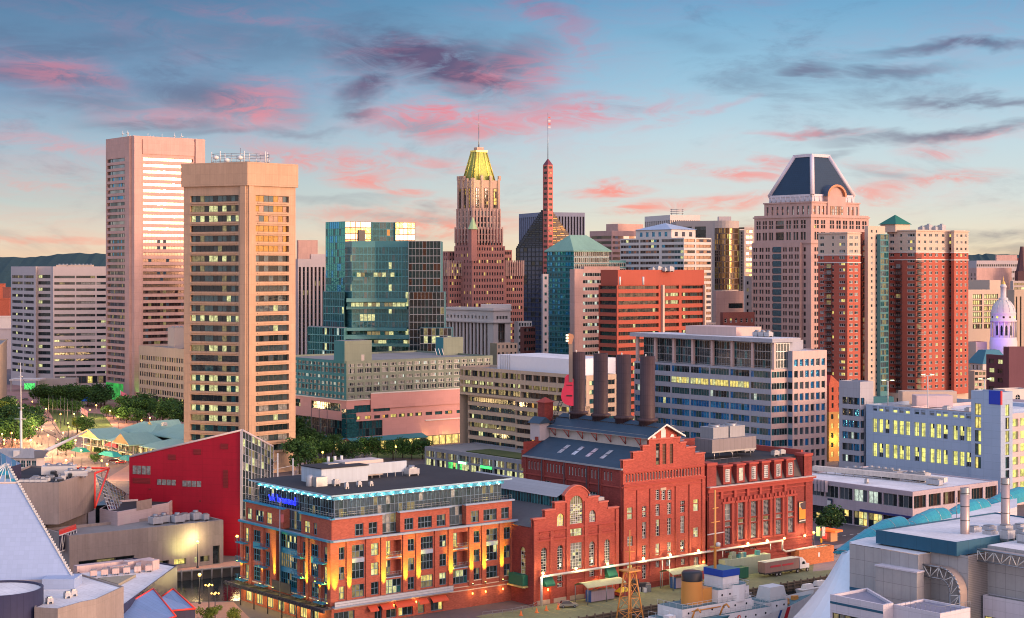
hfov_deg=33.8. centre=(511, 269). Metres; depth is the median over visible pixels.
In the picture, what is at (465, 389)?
window
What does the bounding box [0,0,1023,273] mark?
sky
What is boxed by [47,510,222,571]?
concrete hall
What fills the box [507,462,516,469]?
window
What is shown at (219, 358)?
window
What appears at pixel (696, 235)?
window
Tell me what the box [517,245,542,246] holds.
window
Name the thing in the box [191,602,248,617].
waterside plaza
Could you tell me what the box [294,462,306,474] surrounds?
street pavement
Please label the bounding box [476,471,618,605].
brick hall
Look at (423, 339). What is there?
window
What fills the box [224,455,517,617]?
condominium
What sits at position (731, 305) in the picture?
window
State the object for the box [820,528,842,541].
kiosk
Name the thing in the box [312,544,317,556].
window
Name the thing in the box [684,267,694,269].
window
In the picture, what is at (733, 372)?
window
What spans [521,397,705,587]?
power station
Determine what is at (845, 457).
window
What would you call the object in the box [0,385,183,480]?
brick plaza
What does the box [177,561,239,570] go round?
promenade
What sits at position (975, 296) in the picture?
window
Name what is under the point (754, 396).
window
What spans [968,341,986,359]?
building
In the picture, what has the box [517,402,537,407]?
window
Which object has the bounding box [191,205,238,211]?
window
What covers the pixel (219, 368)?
window
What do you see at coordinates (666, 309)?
window
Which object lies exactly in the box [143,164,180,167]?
window
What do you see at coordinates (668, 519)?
window
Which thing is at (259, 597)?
window
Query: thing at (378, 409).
window
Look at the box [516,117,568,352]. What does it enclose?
striped tower
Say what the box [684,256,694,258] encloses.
window
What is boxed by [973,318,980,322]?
window
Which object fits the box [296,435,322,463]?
tree
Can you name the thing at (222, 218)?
window
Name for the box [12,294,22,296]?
window
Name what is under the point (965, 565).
pier building
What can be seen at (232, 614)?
tree
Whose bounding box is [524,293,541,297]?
window
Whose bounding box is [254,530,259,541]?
window
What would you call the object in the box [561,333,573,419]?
guitar sculpture
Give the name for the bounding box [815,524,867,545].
pratt street
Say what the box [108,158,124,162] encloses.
window
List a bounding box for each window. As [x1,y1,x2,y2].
[12,275,22,277]
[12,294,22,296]
[12,300,22,302]
[12,319,22,321]
[12,325,22,327]
[12,343,22,346]
[12,356,22,359]
[21,460,24,467]
[24,275,33,277]
[24,288,33,290]
[24,294,33,296]
[24,307,33,309]
[38,275,49,277]
[38,281,49,284]
[38,288,49,290]
[38,294,49,296]
[38,300,49,303]
[38,307,49,309]
[38,313,49,315]
[38,319,49,322]
[38,326,49,328]
[38,332,49,335]
[38,338,49,341]
[38,345,49,347]
[38,351,49,354]
[38,357,49,360]
[38,364,49,366]
[38,370,49,373]
[54,276,74,277]
[54,282,74,284]
[54,288,74,290]
[54,295,74,296]
[54,301,74,303]
[54,308,74,309]
[54,314,74,316]
[54,320,74,322]
[54,327,74,328]
[54,333,74,335]
[54,340,74,341]
[54,346,74,348]
[54,352,74,354]
[54,359,74,360]
[54,365,74,367]
[54,371,74,373]
[76,276,94,277]
[76,282,94,284]
[76,288,94,290]
[76,295,94,296]
[76,301,94,303]
[76,308,94,309]
[76,314,94,316]
[76,320,94,322]
[76,327,94,328]
[76,333,94,335]
[76,339,94,341]
[76,346,94,347]
[76,352,94,354]
[76,358,94,360]
[76,365,94,367]
[76,371,94,373]
[77,376,86,382]
[79,555,132,563]
[87,376,97,382]
[97,339,105,353]
[98,376,105,382]
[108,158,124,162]
[108,164,124,168]
[108,170,124,174]
[108,177,124,181]
[108,183,124,187]
[108,189,124,193]
[108,196,124,199]
[108,202,124,205]
[108,208,124,212]
[108,215,124,218]
[108,221,124,224]
[108,227,124,230]
[108,233,124,236]
[108,240,124,243]
[108,246,124,249]
[108,252,124,255]
[108,259,124,261]
[108,265,124,267]
[108,271,124,274]
[108,277,124,280]
[108,284,124,286]
[108,290,124,293]
[108,296,124,299]
[108,302,124,305]
[108,309,124,312]
[108,315,124,318]
[108,321,124,324]
[108,327,124,331]
[108,333,124,337]
[108,340,124,343]
[108,346,124,349]
[108,352,124,356]
[108,358,124,362]
[108,364,124,368]
[108,371,124,375]
[108,377,124,381]
[133,466,149,474]
[143,157,191,161]
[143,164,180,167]
[143,170,180,173]
[143,176,180,180]
[143,183,180,186]
[143,189,183,192]
[143,195,183,199]
[143,202,183,205]
[143,208,183,211]
[143,214,183,217]
[143,221,183,224]
[143,227,183,230]
[143,233,183,236]
[143,240,183,242]
[143,246,183,249]
[143,252,183,255]
[143,259,183,261]
[143,265,183,267]
[143,271,183,274]
[143,278,183,280]
[143,284,183,286]
[143,290,183,293]
[143,296,183,299]
[143,303,183,305]
[143,309,183,312]
[143,315,183,318]
[143,321,183,324]
[143,328,167,331]
[143,334,167,337]
[143,341,167,343]
[157,479,175,484]
[174,558,184,564]
[182,481,200,486]
[191,195,238,201]
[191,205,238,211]
[191,215,238,221]
[191,225,238,231]
[191,235,238,241]
[191,245,238,251]
[191,255,238,261]
[191,265,238,271]
[191,275,238,281]
[191,285,238,291]
[191,295,238,301]
[191,305,238,311]
[191,315,238,321]
[191,325,238,331]
[191,335,238,341]
[191,345,238,351]
[191,355,238,361]
[191,365,238,371]
[191,375,238,381]
[191,384,238,391]
[191,394,238,401]
[191,404,238,411]
[191,414,238,421]
[191,424,238,431]
[191,434,214,439]
[200,556,207,561]
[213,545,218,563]
[246,528,248,541]
[246,546,248,560]
[246,564,248,578]
[246,591,251,600]
[248,508,251,519]
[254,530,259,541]
[254,548,259,560]
[254,567,259,580]
[256,195,286,202]
[256,205,286,211]
[256,215,286,221]
[256,225,286,231]
[256,235,286,241]
[256,245,286,251]
[256,255,286,261]
[256,265,286,271]
[256,275,286,281]
[256,285,286,291]
[256,295,286,301]
[256,305,286,311]
[256,315,286,321]
[256,325,286,331]
[256,335,286,341]
[256,344,286,351]
[256,354,286,361]
[256,364,286,371]
[256,374,286,381]
[256,384,286,391]
[256,394,286,401]
[256,404,286,411]
[256,414,286,421]
[256,423,286,431]
[256,510,262,521]
[257,433,286,440]
[257,594,262,604]
[259,486,333,517]
[266,533,269,546]
[266,551,269,566]
[266,570,269,584]
[267,512,271,523]
[268,597,272,607]
[272,443,286,449]
[278,600,283,610]
[281,533,296,549]
[281,552,296,569]
[281,571,296,588]
[289,604,294,614]
[290,510,300,530]
[299,267,300,354]
[300,607,306,617]
[303,267,304,354]
[303,561,304,575]
[305,521,309,532]
[307,267,308,353]
[308,222,435,353]
[308,327,343,335]
[308,334,343,342]
[308,342,333,350]
[311,267,312,325]
[312,400,339,410]
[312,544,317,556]
[312,563,317,576]
[312,583,317,597]
[312,610,317,617]
[314,523,316,534]
[315,267,316,325]
[318,267,320,325]
[322,267,323,325]
[323,291,343,298]
[323,299,343,306]
[323,306,343,313]
[323,313,343,320]
[323,321,343,326]
[325,567,326,581]
[326,221,344,228]
[326,228,344,235]
[326,235,344,242]
[326,243,344,249]
[326,250,344,256]
[326,257,344,263]
[326,264,344,270]
[326,271,344,277]
[326,278,344,284]
[326,285,344,290]
[334,484,500,517]
[334,610,353,617]
[339,547,343,559]
[339,567,343,579]
[339,586,343,599]
[345,221,370,227]
[345,227,370,233]
[345,233,370,239]
[346,420,381,436]
[348,387,354,392]
[352,247,374,253]
[352,254,374,261]
[352,262,374,268]
[352,269,374,276]
[352,277,374,283]
[352,284,374,291]
[352,291,374,297]
[352,302,374,305]
[352,309,374,313]
[352,314,374,320]
[352,321,374,326]
[352,331,374,333]
[352,544,363,557]
[352,562,363,578]
[352,584,363,597]
[354,405,370,412]
[355,523,362,535]
[357,368,362,372]
[357,387,362,391]
[365,368,370,372]
[369,522,376,533]
[371,543,377,555]
[371,562,377,575]
[371,582,377,594]
[373,408,389,411]
[374,386,379,390]
[375,247,401,253]
[375,254,401,261]
[375,262,401,268]
[375,269,401,276]
[375,277,401,283]
[375,284,401,291]
[375,291,401,297]
[375,302,401,305]
[375,309,401,313]
[375,314,401,320]
[375,321,401,327]
[375,331,401,333]
[375,606,380,617]
[382,367,387,371]
[382,505,461,532]
[386,541,389,554]
[386,560,389,573]
[386,578,400,593]
[386,604,395,617]
[398,385,403,389]
[399,606,411,615]
[404,518,412,529]
[406,366,411,370]
[408,539,413,550]
[408,558,413,570]
[408,577,413,589]
[409,241,440,247]
[409,248,440,255]
[409,256,440,262]
[409,263,440,270]
[409,271,440,277]
[409,278,440,285]
[409,286,440,292]
[410,292,443,299]
[410,299,443,306]
[410,307,443,314]
[410,315,443,321]
[410,322,443,329]
[410,330,419,336]
[410,337,419,344]
[418,516,430,528]
[418,601,423,612]
[420,328,451,335]
[420,336,451,343]
[421,536,431,548]
[421,553,431,569]
[421,574,431,587]
[426,450,434,457]
[426,458,434,465]
[430,365,435,369]
[431,599,441,610]
[437,452,445,458]
[437,460,445,466]
[437,514,444,525]
[439,535,445,546]
[439,553,445,565]
[439,572,445,584]
[444,247,521,342]
[448,454,456,460]
[448,462,456,468]
[453,533,456,545]
[453,551,456,564]
[453,569,466,583]
[459,189,460,207]
[460,455,468,462]
[460,464,468,470]
[463,387,519,396]
[464,188,465,207]
[465,323,465,353]
[465,370,519,379]
[465,380,519,387]
[468,323,469,353]
[470,397,514,405]
[470,405,514,413]
[470,413,514,422]
[470,422,514,431]
[470,430,514,439]
[470,439,514,446]
[471,457,479,463]
[471,465,479,471]
[471,510,477,521]
[472,323,472,353]
[474,531,478,542]
[474,549,478,561]
[474,568,478,579]
[475,323,476,353]
[476,188,478,207]
[479,323,479,353]
[483,323,483,354]
[483,459,491,465]
[483,468,491,472]
[483,508,495,520]
[484,188,487,207]
[486,323,486,354]
[486,528,496,540]
[486,545,496,560]
[486,565,496,577]
[493,188,496,207]
[495,460,503,467]
[495,469,503,474]
[498,323,504,342]
[501,507,507,518]
[504,527,509,538]
[504,545,509,557]
[504,563,509,574]
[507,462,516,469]
[507,471,516,476]
[516,247,542,251]
[516,252,542,256]
[516,256,542,260]
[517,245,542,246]
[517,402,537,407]
[517,411,537,416]
[517,419,529,424]
[517,428,529,433]
[517,437,534,441]
[518,244,542,245]
[518,261,542,265]
[519,242,542,243]
[520,240,542,241]
[521,547,524,588]
[522,238,542,239]
[523,236,542,237]
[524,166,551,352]
[524,266,542,269]
[524,270,542,274]
[524,275,541,279]
[524,280,541,283]
[524,284,541,288]
[524,289,541,292]
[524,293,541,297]
[524,298,541,302]
[524,302,541,306]
[524,307,541,311]
[524,312,541,316]
[524,374,585,384]
[524,392,585,402]
[526,385,585,393]
[541,548,545,571]
[547,252,573,255]
[547,257,573,260]
[547,262,573,265]
[547,267,573,271]
[547,273,569,276]
[548,278,569,282]
[548,284,569,287]
[548,289,569,293]
[548,294,569,298]
[548,300,569,303]
[548,305,569,309]
[548,310,569,314]
[548,316,569,320]
[548,321,569,325]
[548,326,569,331]
[548,332,568,336]
[548,337,567,341]
[548,342,568,347]
[548,348,568,352]
[553,406,570,411]
[557,514,562,525]
[557,545,561,569]
[557,575,561,586]
[570,496,581,523]
[570,528,580,535]
[570,542,580,568]
[574,252,608,256]
[574,257,608,262]
[574,264,608,268]
[582,217,583,234]
[583,273,600,275]
[583,280,600,283]
[583,287,598,290]
[583,294,598,297]
[583,301,598,304]
[583,308,598,311]
[583,316,598,318]
[583,323,598,326]
[583,330,598,333]
[583,337,598,340]
[583,344,598,347]
[585,351,597,354]
[589,510,594,521]
[589,542,593,565]
[589,570,593,576]
[592,236,610,238]
[597,241,610,243]
[600,286,618,288]
[600,293,618,296]
[600,301,618,304]
[600,308,618,312]
[600,316,618,319]
[600,324,618,327]
[600,331,618,335]
[600,339,618,343]
[600,347,618,350]
[604,539,608,562]
[608,407,613,411]
[609,263,625,266]
[613,236,635,238]
[619,286,657,288]
[619,293,657,296]
[619,300,657,304]
[619,308,657,312]
[619,316,657,319]
[619,323,657,327]
[619,331,657,335]
[619,339,643,342]
[619,347,643,350]
[621,240,638,242]
[621,245,638,247]
[621,251,638,253]
[621,256,638,258]
[626,262,638,264]
[626,267,638,269]
[627,507,631,518]
[627,536,631,545]
[635,363,639,368]
[635,373,639,379]
[635,384,639,389]
[635,394,639,400]
[635,405,639,410]
[640,239,658,242]
[640,245,658,247]
[640,250,658,253]
[640,256,658,258]
[640,261,658,264]
[642,506,644,516]
[642,522,644,538]
[642,545,644,557]
[642,565,644,578]
[644,337,770,351]
[644,345,770,359]
[644,352,770,367]
[655,364,669,370]
[655,375,669,381]
[655,385,669,392]
[655,396,669,403]
[655,407,669,413]
[655,417,669,424]
[656,443,658,464]
[656,490,658,499]
[656,504,658,515]
[656,520,658,535]
[656,544,658,554]
[662,239,682,241]
[662,244,682,247]
[662,250,682,252]
[662,256,682,258]
[662,261,682,264]
[662,444,665,463]
[665,286,677,288]
[665,293,677,295]
[665,300,677,303]
[665,308,677,311]
[665,315,677,318]
[665,323,677,326]
[667,490,670,499]
[667,502,670,513]
[667,518,670,534]
[667,542,670,553]
[670,444,672,462]
[671,376,688,383]
[672,365,688,372]
[672,387,688,393]
[672,398,688,404]
[672,408,688,415]
[672,419,688,426]
[680,501,683,511]
[680,516,683,532]
[680,540,683,551]
[681,431,688,437]
[682,285,701,288]
[682,292,701,295]
[682,300,701,303]
[682,307,701,310]
[682,315,701,318]
[682,322,701,325]
[684,239,694,241]
[684,245,694,247]
[684,250,694,252]
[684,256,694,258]
[684,261,694,263]
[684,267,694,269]
[690,377,708,384]
[691,366,708,373]
[691,388,708,395]
[691,399,708,406]
[691,410,708,417]
[691,421,708,427]
[691,432,699,437]
[693,499,697,510]
[693,527,697,536]
[694,557,697,564]
[695,226,705,229]
[695,230,705,233]
[695,234,705,236]
[696,239,710,241]
[696,245,710,247]
[696,250,710,252]
[696,256,710,258]
[696,261,710,264]
[696,267,710,269]
[704,278,710,319]
[710,368,728,374]
[710,379,728,386]
[710,390,728,397]
[710,401,728,408]
[710,412,728,419]
[715,228,741,290]
[725,504,729,519]
[725,528,729,543]
[729,303,741,307]
[730,369,748,376]
[730,380,748,387]
[730,391,748,398]
[730,403,748,410]
[730,414,748,421]
[738,502,742,517]
[738,524,742,538]
[751,370,769,377]
[751,382,769,389]
[751,393,769,400]
[751,404,769,412]
[751,416,769,423]
[751,427,769,435]
[751,501,755,515]
[751,523,755,537]
[756,439,769,445]
[763,500,767,513]
[763,521,767,534]
[771,343,789,351]
[771,351,787,359]
[771,360,787,367]
[772,371,786,377]
[772,382,786,389]
[772,394,786,400]
[772,405,786,412]
[772,417,786,423]
[772,428,786,435]
[772,439,786,446]
[776,221,783,224]
[776,232,783,239]
[776,498,780,512]
[776,519,780,533]
[788,496,792,510]
[788,518,792,531]
[813,483,823,496]
[813,505,823,518]
[820,230,965,401]
[826,485,837,497]
[830,206,833,214]
[833,613,856,617]
[835,206,838,214]
[839,206,842,214]
[840,487,851,499]
[840,509,851,523]
[843,397,847,403]
[843,408,847,414]
[843,420,847,426]
[843,431,847,437]
[843,443,847,449]
[843,454,847,460]
[848,397,853,403]
[848,409,853,415]
[848,420,853,426]
[848,432,853,438]
[848,443,853,449]
[848,455,853,461]
[854,398,858,404]
[854,409,858,415]
[854,421,858,427]
[854,432,858,438]
[854,444,858,450]
[854,455,858,462]
[854,489,866,501]
[854,511,866,525]
[869,491,881,504]
[869,513,881,526]
[873,418,876,431]
[873,443,876,456]
[880,419,882,432]
[880,443,882,456]
[881,235,887,239]
[881,241,887,245]
[881,247,887,251]
[881,253,887,257]
[881,259,887,263]
[881,265,887,269]
[881,271,887,275]
[881,277,887,281]
[881,283,887,287]
[881,289,887,293]
[881,295,887,300]
[881,301,887,306]
[881,307,887,312]
[881,313,887,318]
[881,320,887,324]
[881,326,887,330]
[881,332,887,336]
[881,338,887,342]
[881,344,887,348]
[881,350,887,354]
[881,356,887,360]
[881,362,887,366]
[881,368,887,372]
[881,374,887,379]
[881,380,887,385]
[884,493,896,506]
[886,420,888,432]
[886,444,888,457]
[894,420,896,433]
[894,445,896,458]
[899,495,911,508]
[900,421,903,434]
[900,445,903,459]
[906,421,909,434]
[906,446,909,459]
[914,495,924,508]
[915,422,918,435]
[915,447,918,460]
[922,423,924,436]
[922,448,924,461]
[929,493,939,506]
[931,424,933,437]
[931,449,933,462]
[937,424,940,437]
[937,449,940,463]
[943,491,953,504]
[944,425,947,438]
[944,450,947,463]
[954,426,957,439]
[954,451,957,464]
[960,426,963,440]
[960,452,963,465]
[967,427,970,440]
[967,452,970,466]
[972,487,981,498]
[973,294,980,298]
[973,300,980,304]
[973,306,980,310]
[973,312,980,316]
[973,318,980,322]
[973,324,980,328]
[975,403,980,414]
[975,417,980,427]
[975,430,980,441]
[975,443,980,454]
[975,457,980,467]
[984,294,996,298]
[984,300,996,304]
[984,306,991,310]
[984,312,990,316]
[984,318,992,322]
[984,324,992,328]
[985,486,995,498]
[1005,404,1008,415]
[1005,418,1008,428]
[1005,431,1008,441]
[1005,444,1008,454]
[1005,457,1008,468]
[1005,470,1008,477]
[1013,419,1016,426]
[1013,431,1016,438]
[1013,444,1016,451]
[1013,457,1016,464]
[1014,287,1023,289]
[1016,296,1016,336]
[1020,296,1020,345]
[1020,418,1023,425]
[1020,443,1023,450]
[1020,456,1023,463]
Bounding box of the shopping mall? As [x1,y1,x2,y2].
[812,465,997,526]
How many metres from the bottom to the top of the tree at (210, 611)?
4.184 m
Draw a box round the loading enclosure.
[719,550,770,573]
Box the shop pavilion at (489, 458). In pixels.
[425,442,522,477]
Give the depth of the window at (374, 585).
382.50 m
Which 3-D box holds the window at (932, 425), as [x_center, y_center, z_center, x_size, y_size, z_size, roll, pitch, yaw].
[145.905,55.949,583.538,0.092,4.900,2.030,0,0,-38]
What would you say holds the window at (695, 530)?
in the power station
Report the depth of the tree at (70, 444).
723.11 m
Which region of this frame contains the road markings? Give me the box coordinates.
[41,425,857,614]
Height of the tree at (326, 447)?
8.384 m
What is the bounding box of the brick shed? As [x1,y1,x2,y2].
[791,544,833,564]
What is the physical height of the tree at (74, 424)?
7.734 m
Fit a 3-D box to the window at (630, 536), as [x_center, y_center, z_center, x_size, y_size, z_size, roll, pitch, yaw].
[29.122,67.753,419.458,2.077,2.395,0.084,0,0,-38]
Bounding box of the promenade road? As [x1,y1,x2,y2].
[30,416,128,478]
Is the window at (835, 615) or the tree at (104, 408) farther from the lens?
the tree at (104, 408)
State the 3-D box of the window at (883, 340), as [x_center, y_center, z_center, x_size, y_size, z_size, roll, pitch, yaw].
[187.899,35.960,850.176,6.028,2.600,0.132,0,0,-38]
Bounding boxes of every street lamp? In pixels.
[196,541,198,567]
[198,573,200,603]
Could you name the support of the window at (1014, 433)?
in the parking garage
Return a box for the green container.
[734,565,748,578]
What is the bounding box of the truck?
[758,556,808,575]
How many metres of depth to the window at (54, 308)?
1132.23 m
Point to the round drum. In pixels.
(21, 598)
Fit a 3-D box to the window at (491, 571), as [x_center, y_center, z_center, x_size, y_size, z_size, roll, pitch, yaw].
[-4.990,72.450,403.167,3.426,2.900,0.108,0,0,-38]
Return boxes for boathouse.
[0,448,48,468]
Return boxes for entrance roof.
[124,588,176,617]
[162,588,195,617]
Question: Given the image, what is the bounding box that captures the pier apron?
[476,564,830,617]
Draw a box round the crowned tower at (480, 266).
[443,128,523,342]
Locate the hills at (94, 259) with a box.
[0,253,105,286]
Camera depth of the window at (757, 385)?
634.50 m
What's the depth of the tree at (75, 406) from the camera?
923.83 m
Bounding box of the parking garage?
[839,380,1023,504]
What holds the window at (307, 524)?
in the condominium
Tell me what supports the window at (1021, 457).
in the parking garage
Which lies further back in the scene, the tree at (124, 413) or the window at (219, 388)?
the tree at (124, 413)
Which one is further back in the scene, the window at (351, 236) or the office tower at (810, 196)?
the office tower at (810, 196)
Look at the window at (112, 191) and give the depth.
1020.64 m
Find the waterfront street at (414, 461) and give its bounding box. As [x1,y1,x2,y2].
[289,448,424,473]
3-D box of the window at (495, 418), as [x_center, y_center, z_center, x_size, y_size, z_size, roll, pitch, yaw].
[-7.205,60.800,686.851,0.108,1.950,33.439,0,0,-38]
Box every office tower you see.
[106,131,204,402]
[181,148,297,472]
[296,240,325,354]
[519,212,584,241]
[645,209,699,227]
[670,216,753,324]
[752,154,869,348]
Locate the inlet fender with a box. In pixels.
[177,566,239,572]
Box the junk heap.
[631,578,650,592]
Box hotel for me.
[296,336,492,450]
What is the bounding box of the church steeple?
[1015,246,1023,280]
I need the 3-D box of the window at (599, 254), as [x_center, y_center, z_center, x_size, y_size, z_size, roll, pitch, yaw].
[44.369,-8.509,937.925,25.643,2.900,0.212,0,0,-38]
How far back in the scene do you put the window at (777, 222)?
969.27 m
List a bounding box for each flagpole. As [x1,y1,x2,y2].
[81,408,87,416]
[279,509,283,595]
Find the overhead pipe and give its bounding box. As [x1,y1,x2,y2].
[540,539,816,606]
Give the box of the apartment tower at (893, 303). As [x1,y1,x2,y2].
[817,215,968,403]
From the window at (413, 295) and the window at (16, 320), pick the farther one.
the window at (16, 320)
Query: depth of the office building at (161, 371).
959.25 m
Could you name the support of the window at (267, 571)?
in the condominium
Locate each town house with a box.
[0,284,4,297]
[0,298,10,315]
[0,316,10,327]
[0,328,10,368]
[2,287,10,315]
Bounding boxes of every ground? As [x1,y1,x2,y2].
[7,274,1023,580]
[190,563,825,617]
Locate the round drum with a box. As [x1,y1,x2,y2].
[0,580,43,617]
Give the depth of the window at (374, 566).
382.50 m
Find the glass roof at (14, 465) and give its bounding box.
[0,453,20,479]
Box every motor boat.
[795,583,819,592]
[813,580,824,586]
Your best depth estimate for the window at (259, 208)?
660.91 m
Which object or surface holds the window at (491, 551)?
in the condominium
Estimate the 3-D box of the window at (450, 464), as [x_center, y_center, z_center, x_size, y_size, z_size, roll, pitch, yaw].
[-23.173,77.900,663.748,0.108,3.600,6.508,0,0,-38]
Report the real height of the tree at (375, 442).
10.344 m
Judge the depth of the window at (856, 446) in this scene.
607.82 m
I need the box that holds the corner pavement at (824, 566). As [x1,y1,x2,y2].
[813,543,844,570]
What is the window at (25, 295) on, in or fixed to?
in the office building at (58, 324)
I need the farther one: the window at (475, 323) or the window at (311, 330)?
the window at (475, 323)
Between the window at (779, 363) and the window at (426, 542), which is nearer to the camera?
the window at (426, 542)
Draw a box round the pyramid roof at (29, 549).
[0,462,81,588]
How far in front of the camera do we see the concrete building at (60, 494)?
451.66 m
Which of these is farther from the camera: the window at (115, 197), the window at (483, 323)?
the window at (115, 197)
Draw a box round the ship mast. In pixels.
[3,363,84,447]
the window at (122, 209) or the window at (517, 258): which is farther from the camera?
the window at (517, 258)
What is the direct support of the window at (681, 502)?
in the power station
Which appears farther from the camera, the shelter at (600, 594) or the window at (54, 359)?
the window at (54, 359)
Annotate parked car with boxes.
[115,460,125,463]
[558,600,577,607]
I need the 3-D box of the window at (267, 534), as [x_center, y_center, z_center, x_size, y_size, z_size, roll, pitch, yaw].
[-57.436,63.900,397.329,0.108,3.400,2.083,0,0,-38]
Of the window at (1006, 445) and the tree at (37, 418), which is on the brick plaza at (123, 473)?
the tree at (37, 418)
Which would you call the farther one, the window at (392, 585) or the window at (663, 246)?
the window at (663, 246)
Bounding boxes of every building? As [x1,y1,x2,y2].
[0,339,7,398]
[9,264,105,390]
[17,462,93,527]
[34,572,123,617]
[73,557,176,612]
[129,429,293,555]
[139,326,183,403]
[446,304,512,354]
[460,353,615,448]
[490,342,516,364]
[514,321,531,353]
[520,326,534,353]
[542,274,547,352]
[570,266,619,355]
[590,224,642,259]
[599,266,705,419]
[620,223,710,321]
[630,325,826,471]
[680,422,816,565]
[706,322,715,324]
[720,312,754,325]
[744,276,751,311]
[827,375,838,461]
[830,478,1023,617]
[968,255,1017,280]
[968,268,1011,297]
[968,280,1000,348]
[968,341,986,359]
[968,349,1002,369]
[968,370,985,398]
[986,354,1002,389]
[989,277,1016,353]
[993,387,1023,399]
[1003,346,1023,387]
[1008,290,1023,345]
[1010,281,1023,289]
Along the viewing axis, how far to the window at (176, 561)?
450.70 m
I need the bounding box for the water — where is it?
[177,576,795,617]
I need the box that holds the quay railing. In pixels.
[483,602,536,614]
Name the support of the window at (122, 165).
in the office tower at (144, 247)
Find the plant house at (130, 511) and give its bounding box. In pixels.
[100,499,171,525]
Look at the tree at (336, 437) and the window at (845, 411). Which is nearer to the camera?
the window at (845, 411)
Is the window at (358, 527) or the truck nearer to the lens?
the window at (358, 527)
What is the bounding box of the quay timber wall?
[580,576,825,617]
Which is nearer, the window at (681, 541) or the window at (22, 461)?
the window at (681, 541)
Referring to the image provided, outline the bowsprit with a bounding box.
[34,431,86,457]
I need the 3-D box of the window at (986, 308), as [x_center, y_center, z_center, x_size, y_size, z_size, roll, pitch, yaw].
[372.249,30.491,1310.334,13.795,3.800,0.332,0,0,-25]
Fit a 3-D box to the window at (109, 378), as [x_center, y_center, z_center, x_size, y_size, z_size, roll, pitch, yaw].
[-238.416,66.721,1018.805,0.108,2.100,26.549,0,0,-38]
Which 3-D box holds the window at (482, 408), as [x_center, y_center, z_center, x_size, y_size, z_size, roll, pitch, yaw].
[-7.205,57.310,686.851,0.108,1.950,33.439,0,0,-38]
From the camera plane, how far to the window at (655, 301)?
829.16 m
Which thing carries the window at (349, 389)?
in the hotel
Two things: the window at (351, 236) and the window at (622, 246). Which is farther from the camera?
the window at (622, 246)
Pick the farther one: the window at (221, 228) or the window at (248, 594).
the window at (221, 228)
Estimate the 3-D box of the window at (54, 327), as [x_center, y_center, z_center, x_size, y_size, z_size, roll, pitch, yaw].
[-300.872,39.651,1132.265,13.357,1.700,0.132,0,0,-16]
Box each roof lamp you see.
[882,380,893,405]
[921,374,933,407]
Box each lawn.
[50,410,112,430]
[371,450,424,458]
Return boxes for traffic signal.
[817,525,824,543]
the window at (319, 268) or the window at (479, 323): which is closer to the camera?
the window at (479, 323)
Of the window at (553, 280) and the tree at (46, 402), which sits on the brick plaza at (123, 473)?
the tree at (46, 402)
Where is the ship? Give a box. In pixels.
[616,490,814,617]
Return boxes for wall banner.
[798,501,805,523]
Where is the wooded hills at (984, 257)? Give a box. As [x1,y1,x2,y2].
[968,253,1018,260]
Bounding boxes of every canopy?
[59,524,76,551]
[793,487,1023,617]
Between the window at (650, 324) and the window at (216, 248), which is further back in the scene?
the window at (650, 324)
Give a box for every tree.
[0,395,17,405]
[0,400,11,406]
[0,405,22,419]
[0,416,16,444]
[0,418,29,446]
[3,402,33,410]
[6,418,36,438]
[10,410,47,439]
[14,405,45,426]
[28,383,48,398]
[33,386,52,399]
[37,398,50,408]
[40,386,53,400]
[41,398,53,411]
[48,384,72,400]
[49,399,63,410]
[52,383,77,400]
[56,436,74,454]
[58,387,86,400]
[63,400,74,413]
[69,400,85,414]
[71,384,92,401]
[72,417,81,432]
[74,416,96,431]
[76,386,98,406]
[86,388,114,407]
[88,454,99,461]
[90,382,115,404]
[93,447,106,456]
[100,404,112,416]
[105,408,116,418]
[111,394,138,419]
[115,406,134,422]
[118,396,145,411]
[127,398,156,419]
[128,408,146,422]
[135,392,159,410]
[146,404,158,420]
[152,397,178,419]
[152,401,183,419]
[166,400,183,418]
[167,403,183,422]
[195,605,222,617]
[226,607,241,617]
[281,436,318,473]
[296,416,310,435]
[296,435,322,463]
[297,426,323,447]
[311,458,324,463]
[314,431,325,450]
[316,439,333,457]
[322,458,337,462]
[324,433,342,455]
[332,440,349,458]
[342,439,363,458]
[357,436,372,457]
[366,435,385,457]
[382,440,403,459]
[396,437,411,457]
[401,438,421,459]
[414,438,433,458]
[813,503,846,527]
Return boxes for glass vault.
[77,467,128,522]
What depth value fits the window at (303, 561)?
384.80 m
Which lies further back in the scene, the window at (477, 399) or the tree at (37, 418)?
the tree at (37, 418)
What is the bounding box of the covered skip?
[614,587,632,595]
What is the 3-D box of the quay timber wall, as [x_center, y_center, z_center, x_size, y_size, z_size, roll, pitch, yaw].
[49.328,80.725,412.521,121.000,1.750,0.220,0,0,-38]
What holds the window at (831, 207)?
in the office tower at (810, 196)
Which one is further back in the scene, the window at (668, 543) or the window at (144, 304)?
the window at (144, 304)
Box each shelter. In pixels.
[575,577,625,604]
[660,564,707,590]
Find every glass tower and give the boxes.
[308,221,452,353]
[544,235,625,354]
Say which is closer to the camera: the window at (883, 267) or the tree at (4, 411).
the tree at (4, 411)
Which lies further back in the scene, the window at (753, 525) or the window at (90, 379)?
the window at (90, 379)
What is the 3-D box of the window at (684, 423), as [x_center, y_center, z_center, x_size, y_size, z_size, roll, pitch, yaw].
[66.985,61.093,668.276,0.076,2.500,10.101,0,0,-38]
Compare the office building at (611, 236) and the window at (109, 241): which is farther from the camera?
the office building at (611, 236)
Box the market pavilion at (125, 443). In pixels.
[71,419,183,460]
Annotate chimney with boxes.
[568,350,587,418]
[591,351,610,420]
[613,353,633,423]
[637,354,657,426]

